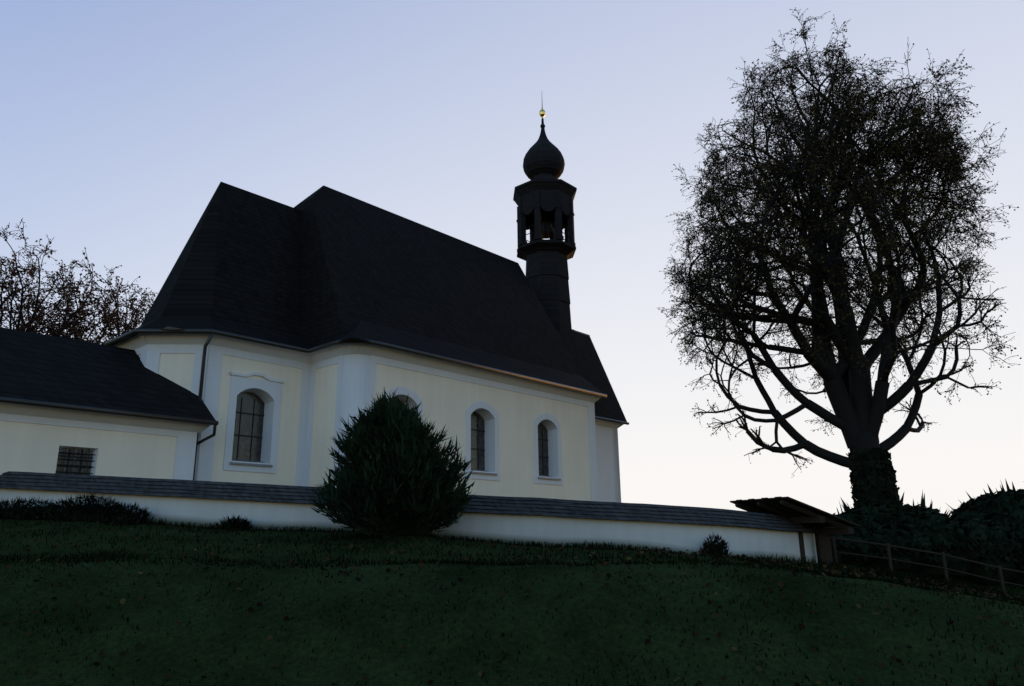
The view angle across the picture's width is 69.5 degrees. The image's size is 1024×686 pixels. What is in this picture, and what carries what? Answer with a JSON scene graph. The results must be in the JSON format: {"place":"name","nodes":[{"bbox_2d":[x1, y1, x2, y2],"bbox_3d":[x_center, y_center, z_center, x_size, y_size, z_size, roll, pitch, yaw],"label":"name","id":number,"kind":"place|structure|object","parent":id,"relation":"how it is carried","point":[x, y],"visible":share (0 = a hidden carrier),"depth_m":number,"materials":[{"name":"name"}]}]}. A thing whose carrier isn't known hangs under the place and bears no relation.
{"place":"outdoors","nodes":[
{"label":"outdoors","id":0,"kind":"place"},
{"bbox_2d":[0,516,1023,685],"bbox_3d":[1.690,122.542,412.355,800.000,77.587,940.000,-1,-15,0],"label":"ground","id":1,"kind":"structure","parent":0,"point":[160,653],"depth_m":9.68,"materials":[{"name":"green plant"}]},
{"bbox_2d":[0,218,130,343],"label":"tree","id":2,"kind":"object","parent":1,"relation":"on","point":[62,326],"depth_m":37.14,"materials":[{"name":"brown plant"}]},
{"bbox_2d":[0,260,144,343],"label":"tree","id":3,"kind":"object","parent":1,"relation":"on","point":[107,279],"depth_m":43.03,"materials":[{"name":"brown plant"}]},
{"bbox_2d":[6,276,157,344],"bbox_3d":[-21.202,2.429,39.841,11.513,12.934,9.957,-1,-15,0],"label":"tree","id":4,"kind":"object","parent":1,"relation":"on","point":[125,317],"depth_m":38.24,"materials":[{"name":"plant"}]},
{"bbox_2d":[0,402,210,479],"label":"sacristy walls","id":5,"kind":"structure","parent":1,"relation":"on","point":[38,439],"depth_m":19.12,"materials":[{"name":"white paint"}]},
{"bbox_2d":[0,327,215,420],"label":"roof","id":6,"kind":"structure","parent":5,"relation":"on","point":[42,367],"depth_m":20.39,"materials":[{"name":"black tile"}]},
{"bbox_2d":[0,397,218,444],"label":"rain gutter","id":7,"kind":"object","parent":6,"relation":"attached to","point":[95,409],"visible":0.91,"depth_m":19.11,"materials":[{"name":"metal"}]},
{"bbox_2d":[112,326,600,500],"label":"church walls","id":8,"kind":"structure","parent":1,"relation":"on","point":[278,413],"depth_m":24.61,"materials":[{"name":"beige paint"}]},
{"bbox_2d":[110,182,602,393],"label":"church roof","id":9,"kind":"structure","parent":8,"relation":"on","point":[323,264],"depth_m":27.45,"materials":[{"name":"black tile"}]},
{"bbox_2d":[104,329,606,479],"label":"church gutters","id":10,"kind":"object","parent":9,"relation":"attached to","point":[211,332],"visible":0.83,"depth_m":23.76,"materials":[{"name":"metal"}]},
{"bbox_2d":[0,488,732,556],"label":"wall shrubs","id":11,"kind":"object","parent":1,"relation":"on","point":[94,510],"depth_m":16.61,"materials":[{"name":"green plant"}]},
{"bbox_2d":[309,386,475,538],"bbox_3d":[-2.549,2.572,15.835,3.631,3.378,3.716,-1,-15,0],"label":"juniper","id":12,"kind":"object","parent":1,"relation":"on","point":[382,409],"depth_m":15.06,"materials":[{"name":"green plant"}]},
{"bbox_2d":[0,488,817,563],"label":"yard wall","id":13,"kind":"structure","parent":1,"relation":"on","point":[676,537],"depth_m":17.05,"materials":[{"name":"white paint"}]},
{"bbox_2d":[0,471,818,532],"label":"wall coping","id":14,"kind":"object","parent":13,"relation":"on","point":[306,495],"visible":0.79,"depth_m":17.26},
{"bbox_2d":[0,516,1023,685],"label":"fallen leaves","id":15,"kind":"object","parent":1,"relation":"on","point":[651,551],"visible":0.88,"depth_m":11.27,"materials":[{"name":"brown plant"}]},
{"bbox_2d":[595,419,623,502],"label":"tower base walls","id":16,"kind":"structure","parent":1,"relation":"on","point":[608,468],"depth_m":36.68,"materials":[{"name":"white paint"}]},
{"bbox_2d":[553,324,626,421],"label":"roof","id":17,"kind":"structure","parent":16,"relation":"on","point":[581,350],"depth_m":38.22,"materials":[{"name":"black tile"}]},
{"bbox_2d":[573,330,628,424],"bbox_3d":[2.728,1.613,38.062,4.360,5.193,4.890,-14,-20,40],"label":"gutter","id":18,"kind":"object","parent":17,"relation":"attached to","point":[611,420],"visible":0.56,"depth_m":36.91,"materials":[{"name":"metal"}]},
{"bbox_2d":[730,496,859,564],"bbox_3d":[7.326,5.179,19.035,2.344,2.287,2.080,6,-16,-24],"label":"gate shelter","id":19,"kind":"object","parent":1,"relation":"on","point":[797,513],"visible":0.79,"depth_m":18.93,"materials":[{"name":"brown wood"}]},
{"bbox_2d":[658,7,1021,505],"bbox_3d":[14.668,-3.117,33.844,15.137,24.727,15.556,-1,-15,0],"label":"linden","id":20,"kind":"object","parent":1,"relation":"on","point":[860,409],"depth_m":31.94,"materials":[{"name":"plant"}]},
{"bbox_2d":[846,447,903,506],"bbox_3d":[15.493,6.758,31.297,2.185,4.531,2.260,-1,-15,0],"label":"ivy","id":21,"kind":"object","parent":20,"relation":"on","point":[882,480],"visible":0.47,"depth_m":30.93,"materials":[{"name":"green plant"}]},
{"bbox_2d":[826,479,1023,586],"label":"hedge","id":22,"kind":"object","parent":1,"relation":"on","point":[986,528],"visible":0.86,"depth_m":22.34,"materials":[{"name":"green plant"}]},
{"bbox_2d":[830,536,1023,592],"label":"fence","id":23,"kind":"object","parent":1,"relation":"on","point":[944,563],"visible":0.76,"depth_m":20.06,"materials":[{"name":"brown wood"}]},
{"bbox_2d":[0,0,1023,514],"label":"sky","id":24,"kind":"structure","parent":0,"point":[121,121],"materials":[{"name":"blue"}]},
{"bbox_2d":[513,105,576,334],"bbox_3d":[1.845,-7.522,41.358,3.450,15.050,3.450,-14,-20,40],"label":"steeple","id":25,"kind":"object","parent":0,"point":[543,197],"visible":0.98,"depth_m":39.96,"materials":[{"name":"black metal"}]}
]}

